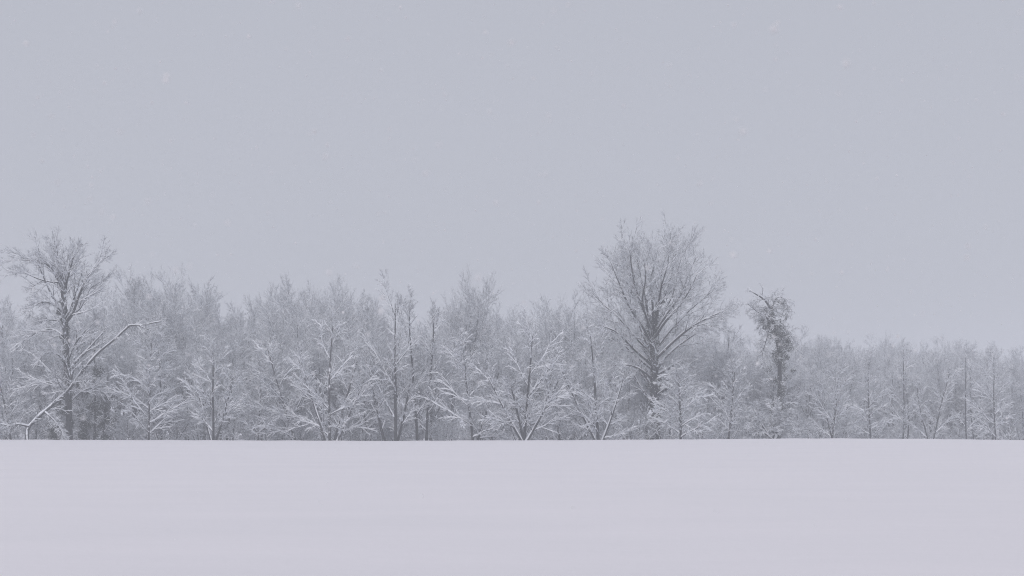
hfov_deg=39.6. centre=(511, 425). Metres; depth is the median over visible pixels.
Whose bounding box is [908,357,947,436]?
wood tree
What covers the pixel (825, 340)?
wood tree
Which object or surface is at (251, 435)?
snowy shrub
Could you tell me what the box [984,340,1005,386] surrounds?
wood tree
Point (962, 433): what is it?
snowy shrub
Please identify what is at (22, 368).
wood tree
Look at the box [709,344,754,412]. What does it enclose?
wood tree
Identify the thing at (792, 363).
wood tree
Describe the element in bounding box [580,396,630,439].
snowy shrub
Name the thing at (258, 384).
sapling tree
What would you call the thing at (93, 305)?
wood tree
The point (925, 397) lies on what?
wood tree
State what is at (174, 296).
wood tree
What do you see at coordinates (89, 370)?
wood tree
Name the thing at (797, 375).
wood tree
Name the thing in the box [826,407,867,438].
snowy shrub
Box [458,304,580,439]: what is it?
spreading tree
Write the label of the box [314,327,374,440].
wood tree
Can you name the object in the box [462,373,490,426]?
wood tree
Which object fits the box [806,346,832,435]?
wood tree
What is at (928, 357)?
wood tree
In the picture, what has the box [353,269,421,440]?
forked tree
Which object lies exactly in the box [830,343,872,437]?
wood tree
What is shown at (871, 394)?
thin tree
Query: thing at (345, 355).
wood tree
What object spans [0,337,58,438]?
wood tree
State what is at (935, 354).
wood tree
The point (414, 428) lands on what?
snowy shrub
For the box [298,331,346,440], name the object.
wood tree
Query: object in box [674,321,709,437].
wood tree
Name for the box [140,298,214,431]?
wood tree
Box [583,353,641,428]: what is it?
wood tree
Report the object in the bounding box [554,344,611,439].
wood tree
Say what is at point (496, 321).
wood tree
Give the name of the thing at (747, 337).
wood tree
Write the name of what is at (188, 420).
snowy shrub
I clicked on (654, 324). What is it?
great tree
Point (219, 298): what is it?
wood tree
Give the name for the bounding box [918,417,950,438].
snowy shrub
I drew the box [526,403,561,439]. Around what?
snowy shrub
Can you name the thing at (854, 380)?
wood tree
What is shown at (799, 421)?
snowy shrub
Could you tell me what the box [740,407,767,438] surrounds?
snowy shrub
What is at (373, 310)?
wood tree
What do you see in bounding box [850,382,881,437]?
wood tree
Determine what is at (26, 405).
snowy shrub
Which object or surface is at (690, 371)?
wood tree
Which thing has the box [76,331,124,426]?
wood tree
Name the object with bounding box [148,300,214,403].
wood tree
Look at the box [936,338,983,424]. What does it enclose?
wood tree
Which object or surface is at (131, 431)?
snowy shrub
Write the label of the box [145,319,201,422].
wood tree
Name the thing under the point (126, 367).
wood tree
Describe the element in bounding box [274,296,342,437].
wood tree
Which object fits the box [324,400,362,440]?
snowy shrub
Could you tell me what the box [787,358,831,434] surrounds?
wood tree
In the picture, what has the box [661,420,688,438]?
snowy shrub
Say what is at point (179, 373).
wood tree
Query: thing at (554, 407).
sapling tree
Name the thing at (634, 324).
wood tree
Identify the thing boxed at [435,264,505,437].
wood tree
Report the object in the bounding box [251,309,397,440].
many stemmed tree
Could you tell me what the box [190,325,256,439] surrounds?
wood tree
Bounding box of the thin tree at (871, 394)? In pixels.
[842,344,900,438]
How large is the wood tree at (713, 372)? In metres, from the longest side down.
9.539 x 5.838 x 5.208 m
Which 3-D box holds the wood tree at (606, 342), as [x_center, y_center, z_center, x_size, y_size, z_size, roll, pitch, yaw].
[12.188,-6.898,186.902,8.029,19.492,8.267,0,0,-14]
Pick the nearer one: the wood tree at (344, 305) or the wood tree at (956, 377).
the wood tree at (956, 377)
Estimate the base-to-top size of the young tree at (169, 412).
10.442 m
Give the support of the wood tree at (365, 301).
on the snow field
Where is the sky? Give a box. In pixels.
[0,0,1023,425]
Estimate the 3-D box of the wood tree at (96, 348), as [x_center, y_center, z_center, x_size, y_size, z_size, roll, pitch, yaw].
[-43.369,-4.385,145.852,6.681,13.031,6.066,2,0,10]
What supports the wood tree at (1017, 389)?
on the snow field
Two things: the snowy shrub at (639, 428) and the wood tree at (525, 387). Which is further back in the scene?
the wood tree at (525, 387)
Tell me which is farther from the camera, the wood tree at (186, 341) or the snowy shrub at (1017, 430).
the snowy shrub at (1017, 430)
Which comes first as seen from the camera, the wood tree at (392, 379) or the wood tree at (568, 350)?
the wood tree at (392, 379)
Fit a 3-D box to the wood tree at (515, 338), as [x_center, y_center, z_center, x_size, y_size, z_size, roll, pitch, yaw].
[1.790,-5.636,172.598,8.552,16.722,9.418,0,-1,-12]
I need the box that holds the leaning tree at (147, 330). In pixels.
[0,310,167,439]
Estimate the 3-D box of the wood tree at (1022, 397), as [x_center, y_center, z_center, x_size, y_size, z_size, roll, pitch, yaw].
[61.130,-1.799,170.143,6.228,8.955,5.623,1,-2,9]
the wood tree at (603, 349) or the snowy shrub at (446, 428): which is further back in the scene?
the wood tree at (603, 349)
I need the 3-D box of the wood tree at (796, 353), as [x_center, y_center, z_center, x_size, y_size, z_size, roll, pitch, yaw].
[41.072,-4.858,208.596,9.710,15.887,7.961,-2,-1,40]
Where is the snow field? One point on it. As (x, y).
(108, 507)
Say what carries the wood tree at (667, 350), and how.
on the snow field
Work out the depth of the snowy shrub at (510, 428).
123.69 m
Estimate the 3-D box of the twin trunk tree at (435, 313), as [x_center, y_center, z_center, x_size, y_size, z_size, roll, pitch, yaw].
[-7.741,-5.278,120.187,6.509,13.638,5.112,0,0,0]
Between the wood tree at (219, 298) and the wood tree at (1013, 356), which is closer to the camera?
the wood tree at (219, 298)
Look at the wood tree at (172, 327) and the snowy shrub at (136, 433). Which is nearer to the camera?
the snowy shrub at (136, 433)
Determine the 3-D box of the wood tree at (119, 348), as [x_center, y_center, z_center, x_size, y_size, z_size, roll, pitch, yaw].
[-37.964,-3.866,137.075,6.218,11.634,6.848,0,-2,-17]
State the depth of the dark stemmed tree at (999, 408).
150.94 m
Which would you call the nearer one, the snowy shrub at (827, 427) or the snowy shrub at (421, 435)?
the snowy shrub at (421, 435)
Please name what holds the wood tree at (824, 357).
on the snow field
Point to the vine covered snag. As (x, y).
(764, 316)
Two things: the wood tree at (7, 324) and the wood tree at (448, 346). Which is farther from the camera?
the wood tree at (448, 346)
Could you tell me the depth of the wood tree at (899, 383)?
173.32 m
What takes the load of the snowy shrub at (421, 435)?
on the snow field
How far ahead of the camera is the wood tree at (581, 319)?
191.91 m
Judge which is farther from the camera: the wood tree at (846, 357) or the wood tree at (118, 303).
the wood tree at (846, 357)
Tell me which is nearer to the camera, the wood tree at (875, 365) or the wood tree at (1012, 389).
the wood tree at (1012, 389)
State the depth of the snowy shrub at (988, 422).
163.46 m
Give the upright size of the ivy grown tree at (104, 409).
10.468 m
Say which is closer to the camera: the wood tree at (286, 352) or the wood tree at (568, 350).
the wood tree at (286, 352)
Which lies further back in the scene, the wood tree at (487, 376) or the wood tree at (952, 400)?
the wood tree at (952, 400)
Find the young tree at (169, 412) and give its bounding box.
[104,320,207,439]
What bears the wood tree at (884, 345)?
on the snow field
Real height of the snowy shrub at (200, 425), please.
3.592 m
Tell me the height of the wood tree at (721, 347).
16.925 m
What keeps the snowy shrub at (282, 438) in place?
on the snow field
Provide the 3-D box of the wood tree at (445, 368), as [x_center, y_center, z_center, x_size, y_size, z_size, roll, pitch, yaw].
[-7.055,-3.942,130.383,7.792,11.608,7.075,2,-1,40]
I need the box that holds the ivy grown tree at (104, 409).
[46,332,121,439]
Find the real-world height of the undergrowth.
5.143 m
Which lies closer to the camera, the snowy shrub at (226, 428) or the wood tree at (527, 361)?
the snowy shrub at (226, 428)
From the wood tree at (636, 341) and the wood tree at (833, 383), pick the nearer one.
the wood tree at (636, 341)
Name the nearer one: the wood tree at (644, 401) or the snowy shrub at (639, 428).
the snowy shrub at (639, 428)
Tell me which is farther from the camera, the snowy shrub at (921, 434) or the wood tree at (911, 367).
the wood tree at (911, 367)
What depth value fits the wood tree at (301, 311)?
171.92 m
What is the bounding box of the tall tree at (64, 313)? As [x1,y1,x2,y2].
[0,223,126,439]
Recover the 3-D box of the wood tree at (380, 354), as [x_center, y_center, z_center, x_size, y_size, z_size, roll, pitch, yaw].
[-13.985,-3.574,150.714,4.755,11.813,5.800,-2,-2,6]
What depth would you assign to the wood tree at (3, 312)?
171.37 m
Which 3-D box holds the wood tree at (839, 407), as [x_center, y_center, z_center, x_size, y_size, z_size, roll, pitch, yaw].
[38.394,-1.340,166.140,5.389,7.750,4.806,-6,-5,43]
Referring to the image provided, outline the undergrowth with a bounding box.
[0,404,1023,440]
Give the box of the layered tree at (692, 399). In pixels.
[645,356,720,438]
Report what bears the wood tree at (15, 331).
on the snow field
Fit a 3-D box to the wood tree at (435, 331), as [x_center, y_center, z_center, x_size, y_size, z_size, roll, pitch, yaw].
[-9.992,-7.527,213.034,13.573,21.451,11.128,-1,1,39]
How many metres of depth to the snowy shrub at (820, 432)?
156.35 m
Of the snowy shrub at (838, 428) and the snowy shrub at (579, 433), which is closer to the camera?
the snowy shrub at (579, 433)
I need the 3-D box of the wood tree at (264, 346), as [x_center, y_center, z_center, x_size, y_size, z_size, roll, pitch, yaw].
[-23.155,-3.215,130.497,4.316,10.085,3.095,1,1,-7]
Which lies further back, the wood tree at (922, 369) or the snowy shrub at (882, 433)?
the snowy shrub at (882, 433)
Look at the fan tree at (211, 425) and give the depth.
116.91 m
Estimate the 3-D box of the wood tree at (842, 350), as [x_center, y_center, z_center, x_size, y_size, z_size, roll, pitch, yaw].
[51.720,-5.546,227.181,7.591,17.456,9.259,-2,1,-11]
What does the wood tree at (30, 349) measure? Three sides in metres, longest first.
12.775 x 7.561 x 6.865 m
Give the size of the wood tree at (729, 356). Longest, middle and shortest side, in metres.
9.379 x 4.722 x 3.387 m
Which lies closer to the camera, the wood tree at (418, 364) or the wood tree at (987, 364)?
the wood tree at (418, 364)
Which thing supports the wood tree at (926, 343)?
on the snow field
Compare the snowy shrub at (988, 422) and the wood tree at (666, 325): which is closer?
the snowy shrub at (988, 422)
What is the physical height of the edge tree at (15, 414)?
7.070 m
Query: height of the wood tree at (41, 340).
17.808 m
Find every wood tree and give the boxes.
[0,295,29,412]
[0,306,45,439]
[0,311,29,435]
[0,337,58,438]
[0,346,30,439]
[0,362,12,402]
[2,356,49,427]
[4,313,60,439]
[20,334,64,436]
[26,320,61,417]
[28,314,51,421]
[32,309,120,430]
[42,297,115,434]
[42,321,87,418]
[47,352,121,439]
[71,284,131,438]
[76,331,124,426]
[78,327,117,401]
[79,293,114,400]
[95,329,143,427]
[96,262,166,415]
[97,295,164,422]
[104,327,145,418]
[104,342,158,439]
[111,264,195,437]
[115,274,151,413]
[125,347,163,438]
[135,300,192,439]
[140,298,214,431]
[143,263,208,432]
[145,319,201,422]
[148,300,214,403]
[157,346,218,439]
[166,292,218,416]
[171,322,224,439]
[182,282,237,439]
[185,275,222,434]
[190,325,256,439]
[191,301,250,428]
[192,299,241,420]
[205,363,253,439]
[206,335,255,439]
[220,320,286,435]
[223,295,269,431]
[235,327,257,399]
[239,337,281,440]
[248,324,294,433]
[250,336,314,434]
[251,272,339,408]
[254,282,299,410]
[255,306,299,403]
[263,287,346,416]
[273,308,319,440]
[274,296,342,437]
[275,325,322,438]
[293,294,362,435]
[297,283,368,327]
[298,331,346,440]
[301,330,320,416]
[302,273,384,439]
[305,365,345,440]
[306,289,337,439]
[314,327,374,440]
[329,339,380,434]
[337,321,416,437]
[341,286,390,436]
[349,311,404,412]
[350,294,407,402]
[374,335,422,423]
[375,338,396,416]
[390,327,439,417]
[397,321,475,440]
[402,335,433,419]
[405,304,490,436]
[408,353,436,439]
[416,317,463,429]
[420,337,463,435]
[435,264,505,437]
[436,351,473,440]
[439,300,471,417]
[440,339,467,423]
[456,328,516,410]
[459,345,500,409]
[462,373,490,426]
[468,301,532,430]
[485,359,541,436]
[486,314,534,433]
[492,325,552,415]
[496,310,543,406]
[499,343,555,402]
[503,357,544,422]
[512,301,563,436]
[517,315,570,372]
[520,293,591,427]
[520,356,569,439]
[523,316,593,438]
[541,288,604,416]
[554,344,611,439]
[557,342,608,436]
[558,371,593,439]
[564,292,624,415]
[575,308,597,394]
[583,299,626,420]
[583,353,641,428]
[584,321,641,439]
[600,315,647,439]
[603,295,664,439]
[607,336,658,420]
[612,365,642,437]
[616,368,672,435]
[633,322,684,399]
[645,315,681,410]
[648,346,709,433]
[658,336,683,436]
[667,316,688,396]
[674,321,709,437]
[677,335,725,412]
[686,341,716,437]
[688,328,741,428]
[692,319,748,422]
[693,345,730,433]
[697,350,743,438]
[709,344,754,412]
[718,340,748,359]
[719,348,748,436]
[719,348,767,407]
[733,332,773,408]
[735,350,772,434]
[740,344,776,412]
[745,333,762,358]
[746,372,772,415]
[749,347,807,437]
[754,352,804,415]
[756,342,822,366]
[770,358,813,425]
[772,344,806,422]
[784,323,825,425]
[786,364,825,437]
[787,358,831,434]
[791,350,814,425]
[792,337,847,424]
[796,345,843,433]
[798,375,836,437]
[800,364,837,433]
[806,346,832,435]
[810,333,851,373]
[813,336,861,415]
[822,350,834,409]
[822,358,870,436]
[823,363,851,433]
[825,383,858,434]
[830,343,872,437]
[846,364,862,421]
[848,346,881,373]
[850,378,880,435]
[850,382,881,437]
[856,348,883,420]
[862,331,910,417]
[865,343,912,375]
[866,365,886,437]
[871,371,914,432]
[872,364,905,433]
[878,354,918,424]
[881,356,900,420]
[881,362,920,437]
[886,337,912,432]
[898,340,938,428]
[901,370,932,433]
[907,340,926,425]
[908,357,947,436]
[910,350,953,437]
[910,365,949,438]
[913,349,949,437]
[921,334,956,414]
[922,357,956,437]
[925,342,963,428]
[925,349,940,370]
[933,363,991,435]
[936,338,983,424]
[940,381,964,436]
[944,348,987,425]
[946,353,971,422]
[948,369,999,439]
[949,343,980,370]
[961,365,1000,439]
[967,352,1006,424]
[968,345,978,369]
[968,345,1009,383]
[981,371,1009,437]
[981,381,1015,439]
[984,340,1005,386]
[985,372,1023,438]
[999,383,1023,439]
[1001,374,1023,436]
[1002,345,1023,434]
[1002,362,1023,413]
[1002,363,1023,422]
[1004,356,1020,435]
[1011,372,1023,430]
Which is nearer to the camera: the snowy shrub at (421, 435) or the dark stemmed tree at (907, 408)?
the snowy shrub at (421, 435)
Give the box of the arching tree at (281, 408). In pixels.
[243,332,317,439]
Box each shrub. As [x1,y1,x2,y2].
[0,403,28,439]
[12,391,53,439]
[40,392,65,439]
[63,401,79,439]
[72,410,107,439]
[73,395,97,438]
[97,408,126,439]
[105,414,142,439]
[113,413,147,439]
[142,394,200,439]
[144,395,180,439]
[182,403,215,439]
[194,423,202,438]
[200,416,231,439]
[218,407,248,439]
[234,397,288,440]
[236,400,272,439]
[257,422,290,440]
[283,409,317,440]
[301,407,318,440]
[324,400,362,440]
[335,398,393,440]
[369,403,413,440]
[369,408,400,440]
[400,416,432,439]
[403,405,443,440]
[430,418,463,440]
[459,405,497,439]
[461,399,511,439]
[475,418,510,439]
[502,395,541,439]
[511,409,538,438]
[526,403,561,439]
[543,411,569,439]
[562,418,573,439]
[566,404,595,439]
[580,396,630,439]
[594,408,635,439]
[623,417,645,439]
[626,409,654,439]
[640,414,676,438]
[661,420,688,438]
[683,397,725,439]
[706,395,753,438]
[740,400,771,438]
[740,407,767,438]
[744,397,799,438]
[782,410,815,438]
[808,419,832,438]
[813,409,851,437]
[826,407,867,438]
[853,419,873,438]
[873,426,899,438]
[883,422,912,438]
[901,417,923,438]
[911,427,933,438]
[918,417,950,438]
[942,417,980,439]
[943,414,975,438]
[972,411,1003,439]
[996,421,1015,439]
[1009,422,1023,439]
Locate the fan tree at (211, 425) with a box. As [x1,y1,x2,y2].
[176,330,247,439]
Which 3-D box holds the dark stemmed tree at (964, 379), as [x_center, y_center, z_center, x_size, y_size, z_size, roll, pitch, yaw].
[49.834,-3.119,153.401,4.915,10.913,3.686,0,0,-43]
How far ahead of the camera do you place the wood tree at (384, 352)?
126.90 m
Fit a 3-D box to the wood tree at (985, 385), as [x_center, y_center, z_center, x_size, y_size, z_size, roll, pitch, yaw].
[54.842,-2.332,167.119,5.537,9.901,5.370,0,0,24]
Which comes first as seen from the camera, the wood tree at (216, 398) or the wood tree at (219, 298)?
the wood tree at (216, 398)
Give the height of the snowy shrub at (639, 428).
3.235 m
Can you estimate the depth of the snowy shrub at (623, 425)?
141.67 m
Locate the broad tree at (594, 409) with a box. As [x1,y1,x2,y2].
[537,308,638,439]
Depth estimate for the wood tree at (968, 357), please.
188.26 m
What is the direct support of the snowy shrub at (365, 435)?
on the snow field
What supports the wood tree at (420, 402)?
on the snow field
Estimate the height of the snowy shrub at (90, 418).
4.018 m
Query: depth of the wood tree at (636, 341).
161.25 m
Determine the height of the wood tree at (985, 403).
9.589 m
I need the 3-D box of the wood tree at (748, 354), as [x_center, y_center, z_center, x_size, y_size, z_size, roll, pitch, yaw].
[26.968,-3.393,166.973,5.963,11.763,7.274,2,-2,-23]
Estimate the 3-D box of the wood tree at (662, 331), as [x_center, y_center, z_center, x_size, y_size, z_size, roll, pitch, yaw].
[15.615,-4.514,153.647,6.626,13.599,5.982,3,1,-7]
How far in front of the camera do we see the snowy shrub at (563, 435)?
140.24 m
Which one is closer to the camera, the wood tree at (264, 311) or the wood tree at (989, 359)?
the wood tree at (264, 311)
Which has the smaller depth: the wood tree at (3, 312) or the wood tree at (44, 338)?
the wood tree at (3, 312)
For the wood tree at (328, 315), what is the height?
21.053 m
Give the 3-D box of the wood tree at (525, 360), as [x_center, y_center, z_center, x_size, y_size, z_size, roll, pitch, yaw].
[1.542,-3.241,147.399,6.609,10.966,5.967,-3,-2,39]
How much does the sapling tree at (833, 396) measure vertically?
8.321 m
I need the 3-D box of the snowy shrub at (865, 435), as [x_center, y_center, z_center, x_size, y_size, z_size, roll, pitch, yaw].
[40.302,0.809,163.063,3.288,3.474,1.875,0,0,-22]
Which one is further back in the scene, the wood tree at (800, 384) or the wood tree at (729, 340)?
the wood tree at (729, 340)
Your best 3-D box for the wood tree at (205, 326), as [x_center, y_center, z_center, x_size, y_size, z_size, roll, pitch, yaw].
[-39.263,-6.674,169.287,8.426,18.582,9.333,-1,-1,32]
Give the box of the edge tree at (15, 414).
[0,362,37,439]
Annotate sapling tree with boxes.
[235,350,286,439]
[335,346,397,440]
[531,356,571,439]
[705,344,752,438]
[805,359,855,437]
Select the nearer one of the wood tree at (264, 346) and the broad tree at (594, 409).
the broad tree at (594, 409)
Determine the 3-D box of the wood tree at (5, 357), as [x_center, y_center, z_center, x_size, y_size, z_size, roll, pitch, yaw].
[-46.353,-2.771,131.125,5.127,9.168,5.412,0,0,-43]
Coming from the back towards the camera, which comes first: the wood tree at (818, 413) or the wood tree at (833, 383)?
the wood tree at (833, 383)
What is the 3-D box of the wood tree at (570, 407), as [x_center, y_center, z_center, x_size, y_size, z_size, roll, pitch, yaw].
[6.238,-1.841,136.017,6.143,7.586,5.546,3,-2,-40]
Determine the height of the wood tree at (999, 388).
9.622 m
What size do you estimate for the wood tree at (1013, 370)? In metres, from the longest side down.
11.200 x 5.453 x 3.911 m
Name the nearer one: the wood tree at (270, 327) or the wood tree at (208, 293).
the wood tree at (270, 327)
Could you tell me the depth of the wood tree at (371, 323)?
151.38 m
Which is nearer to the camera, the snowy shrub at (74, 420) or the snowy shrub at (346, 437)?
the snowy shrub at (346, 437)
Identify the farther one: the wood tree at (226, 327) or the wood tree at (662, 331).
the wood tree at (226, 327)
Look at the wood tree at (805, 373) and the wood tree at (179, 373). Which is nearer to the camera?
the wood tree at (179, 373)
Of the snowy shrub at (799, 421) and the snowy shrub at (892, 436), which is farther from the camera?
the snowy shrub at (892, 436)
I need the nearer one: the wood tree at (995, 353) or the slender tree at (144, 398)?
the slender tree at (144, 398)
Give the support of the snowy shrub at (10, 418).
on the snow field
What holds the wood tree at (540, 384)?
on the snow field
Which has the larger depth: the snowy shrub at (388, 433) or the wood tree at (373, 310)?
the wood tree at (373, 310)
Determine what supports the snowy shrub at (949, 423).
on the snow field
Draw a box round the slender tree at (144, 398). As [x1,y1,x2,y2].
[125,337,195,439]
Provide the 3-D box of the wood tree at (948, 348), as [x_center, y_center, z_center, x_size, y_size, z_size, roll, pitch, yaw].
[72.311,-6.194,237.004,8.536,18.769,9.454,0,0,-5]
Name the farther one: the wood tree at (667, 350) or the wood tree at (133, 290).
the wood tree at (133, 290)
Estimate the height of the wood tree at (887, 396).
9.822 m
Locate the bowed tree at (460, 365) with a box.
[411,321,511,439]
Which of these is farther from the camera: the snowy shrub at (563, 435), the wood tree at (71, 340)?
the wood tree at (71, 340)
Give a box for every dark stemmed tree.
[885,338,922,438]
[902,364,963,438]
[950,346,989,438]
[960,346,1015,439]
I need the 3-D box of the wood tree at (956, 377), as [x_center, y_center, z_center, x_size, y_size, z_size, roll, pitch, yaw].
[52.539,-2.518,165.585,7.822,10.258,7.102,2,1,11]
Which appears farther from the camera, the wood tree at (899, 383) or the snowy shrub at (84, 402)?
the wood tree at (899, 383)
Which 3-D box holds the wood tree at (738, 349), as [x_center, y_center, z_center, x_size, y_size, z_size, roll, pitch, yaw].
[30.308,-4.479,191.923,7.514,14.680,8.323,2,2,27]
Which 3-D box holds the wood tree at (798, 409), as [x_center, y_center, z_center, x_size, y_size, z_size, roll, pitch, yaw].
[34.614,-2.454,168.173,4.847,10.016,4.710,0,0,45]
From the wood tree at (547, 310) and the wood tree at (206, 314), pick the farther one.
the wood tree at (206, 314)
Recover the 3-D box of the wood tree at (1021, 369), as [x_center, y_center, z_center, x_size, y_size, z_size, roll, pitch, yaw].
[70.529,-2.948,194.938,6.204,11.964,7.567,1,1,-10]
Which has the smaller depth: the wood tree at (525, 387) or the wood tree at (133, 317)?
the wood tree at (525, 387)
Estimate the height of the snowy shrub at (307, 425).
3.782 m
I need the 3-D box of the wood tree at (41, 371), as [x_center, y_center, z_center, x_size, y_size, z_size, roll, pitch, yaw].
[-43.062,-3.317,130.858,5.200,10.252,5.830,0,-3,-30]
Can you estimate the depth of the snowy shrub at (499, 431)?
122.97 m
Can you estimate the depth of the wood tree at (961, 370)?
184.26 m
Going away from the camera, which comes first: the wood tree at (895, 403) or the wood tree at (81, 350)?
the wood tree at (81, 350)
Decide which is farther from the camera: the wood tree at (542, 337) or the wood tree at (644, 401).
the wood tree at (542, 337)
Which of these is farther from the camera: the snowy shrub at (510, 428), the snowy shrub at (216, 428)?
the snowy shrub at (216, 428)
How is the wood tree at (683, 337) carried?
on the snow field
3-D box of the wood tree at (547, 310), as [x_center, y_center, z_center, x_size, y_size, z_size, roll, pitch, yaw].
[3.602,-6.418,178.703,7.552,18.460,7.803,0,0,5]
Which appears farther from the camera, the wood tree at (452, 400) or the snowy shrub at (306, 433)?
the wood tree at (452, 400)
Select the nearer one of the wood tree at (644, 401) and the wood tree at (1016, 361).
the wood tree at (644, 401)
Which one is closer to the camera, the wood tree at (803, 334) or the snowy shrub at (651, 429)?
the snowy shrub at (651, 429)
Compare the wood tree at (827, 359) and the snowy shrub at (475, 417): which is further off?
the wood tree at (827, 359)
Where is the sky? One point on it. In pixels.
(992, 194)
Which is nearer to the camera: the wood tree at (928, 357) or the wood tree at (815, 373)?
the wood tree at (815, 373)
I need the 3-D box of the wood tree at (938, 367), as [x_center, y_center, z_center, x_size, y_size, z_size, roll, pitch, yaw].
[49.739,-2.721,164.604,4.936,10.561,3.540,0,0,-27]
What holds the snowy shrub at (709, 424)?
on the snow field
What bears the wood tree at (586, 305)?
on the snow field
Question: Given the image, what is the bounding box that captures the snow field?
[0,426,1023,575]
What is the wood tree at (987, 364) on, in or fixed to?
on the snow field
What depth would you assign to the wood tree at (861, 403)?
168.86 m
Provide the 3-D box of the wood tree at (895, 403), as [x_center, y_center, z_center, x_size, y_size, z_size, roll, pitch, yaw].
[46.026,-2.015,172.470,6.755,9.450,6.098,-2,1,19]
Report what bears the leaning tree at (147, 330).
on the snow field
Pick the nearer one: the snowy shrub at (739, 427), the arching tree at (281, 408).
the arching tree at (281, 408)
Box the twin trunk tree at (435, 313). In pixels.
[387,284,456,440]
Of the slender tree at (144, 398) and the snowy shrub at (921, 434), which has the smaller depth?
the slender tree at (144, 398)
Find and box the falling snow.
[0,0,1023,574]
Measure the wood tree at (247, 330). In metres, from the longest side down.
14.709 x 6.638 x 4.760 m
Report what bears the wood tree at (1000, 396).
on the snow field
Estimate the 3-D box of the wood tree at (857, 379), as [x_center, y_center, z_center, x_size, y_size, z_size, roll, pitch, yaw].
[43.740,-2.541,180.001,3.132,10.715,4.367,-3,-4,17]
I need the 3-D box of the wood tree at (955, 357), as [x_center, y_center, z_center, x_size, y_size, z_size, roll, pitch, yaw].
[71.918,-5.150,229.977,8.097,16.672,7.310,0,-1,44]
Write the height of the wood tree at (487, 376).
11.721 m
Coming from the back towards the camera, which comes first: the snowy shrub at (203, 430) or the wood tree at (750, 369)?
the wood tree at (750, 369)
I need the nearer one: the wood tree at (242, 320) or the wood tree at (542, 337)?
the wood tree at (542, 337)
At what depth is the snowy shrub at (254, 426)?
129.61 m
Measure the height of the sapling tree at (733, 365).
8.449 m
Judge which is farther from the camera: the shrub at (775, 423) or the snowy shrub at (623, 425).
the snowy shrub at (623, 425)
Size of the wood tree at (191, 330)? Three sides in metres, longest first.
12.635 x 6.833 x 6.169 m
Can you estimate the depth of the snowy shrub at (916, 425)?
184.37 m
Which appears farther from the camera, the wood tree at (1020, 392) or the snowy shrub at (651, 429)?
the wood tree at (1020, 392)
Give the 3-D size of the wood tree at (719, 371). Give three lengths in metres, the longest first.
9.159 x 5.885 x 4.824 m
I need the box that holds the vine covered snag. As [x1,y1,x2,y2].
[738,283,801,438]
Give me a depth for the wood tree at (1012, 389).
164.13 m
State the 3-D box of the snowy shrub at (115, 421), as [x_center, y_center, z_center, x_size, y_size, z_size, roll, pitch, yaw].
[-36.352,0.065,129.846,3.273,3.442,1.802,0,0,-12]
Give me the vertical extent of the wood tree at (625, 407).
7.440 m
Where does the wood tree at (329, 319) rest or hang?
on the snow field
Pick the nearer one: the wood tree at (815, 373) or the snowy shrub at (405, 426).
the snowy shrub at (405, 426)
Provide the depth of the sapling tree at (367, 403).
121.94 m
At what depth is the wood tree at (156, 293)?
194.74 m
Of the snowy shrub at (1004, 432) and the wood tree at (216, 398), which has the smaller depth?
the wood tree at (216, 398)
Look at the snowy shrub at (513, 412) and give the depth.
131.43 m
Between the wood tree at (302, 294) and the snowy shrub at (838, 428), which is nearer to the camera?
the snowy shrub at (838, 428)
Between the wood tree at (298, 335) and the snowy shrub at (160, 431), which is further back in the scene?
the wood tree at (298, 335)
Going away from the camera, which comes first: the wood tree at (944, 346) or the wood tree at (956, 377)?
the wood tree at (956, 377)
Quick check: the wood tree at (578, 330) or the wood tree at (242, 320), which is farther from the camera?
the wood tree at (242, 320)
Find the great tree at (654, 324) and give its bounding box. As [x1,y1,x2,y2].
[575,209,741,439]
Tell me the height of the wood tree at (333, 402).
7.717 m
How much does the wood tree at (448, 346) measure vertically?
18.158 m
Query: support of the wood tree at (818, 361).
on the snow field
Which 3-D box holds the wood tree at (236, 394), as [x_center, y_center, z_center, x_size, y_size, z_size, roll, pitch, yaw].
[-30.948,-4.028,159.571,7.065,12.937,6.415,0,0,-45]
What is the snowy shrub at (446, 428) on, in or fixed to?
on the snow field
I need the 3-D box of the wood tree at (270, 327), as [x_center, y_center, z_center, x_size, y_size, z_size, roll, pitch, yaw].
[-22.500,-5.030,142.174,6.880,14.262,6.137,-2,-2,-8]
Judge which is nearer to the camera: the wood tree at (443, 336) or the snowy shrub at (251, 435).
the snowy shrub at (251, 435)
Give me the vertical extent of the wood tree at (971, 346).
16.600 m
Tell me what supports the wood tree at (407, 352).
on the snow field
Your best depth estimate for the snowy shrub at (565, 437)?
141.56 m
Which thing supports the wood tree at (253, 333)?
on the snow field
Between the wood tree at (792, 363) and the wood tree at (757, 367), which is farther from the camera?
the wood tree at (757, 367)
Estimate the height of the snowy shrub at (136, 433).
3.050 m
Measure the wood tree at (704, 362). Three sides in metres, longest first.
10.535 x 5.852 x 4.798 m
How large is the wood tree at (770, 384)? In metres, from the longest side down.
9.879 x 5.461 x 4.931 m
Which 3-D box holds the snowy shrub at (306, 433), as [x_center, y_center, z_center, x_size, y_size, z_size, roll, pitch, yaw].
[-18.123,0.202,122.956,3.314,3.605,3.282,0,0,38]
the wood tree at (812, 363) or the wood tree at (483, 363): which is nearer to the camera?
the wood tree at (483, 363)
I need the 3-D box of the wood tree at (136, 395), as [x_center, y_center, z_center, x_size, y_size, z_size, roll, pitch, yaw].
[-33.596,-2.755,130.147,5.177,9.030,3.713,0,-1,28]
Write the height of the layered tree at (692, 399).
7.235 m
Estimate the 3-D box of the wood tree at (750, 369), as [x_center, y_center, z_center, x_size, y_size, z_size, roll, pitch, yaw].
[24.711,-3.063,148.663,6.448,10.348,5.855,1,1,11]
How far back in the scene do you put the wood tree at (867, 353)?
232.38 m
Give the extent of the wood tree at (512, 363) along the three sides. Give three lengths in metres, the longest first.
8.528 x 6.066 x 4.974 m
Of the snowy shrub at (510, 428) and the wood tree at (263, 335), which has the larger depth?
the wood tree at (263, 335)

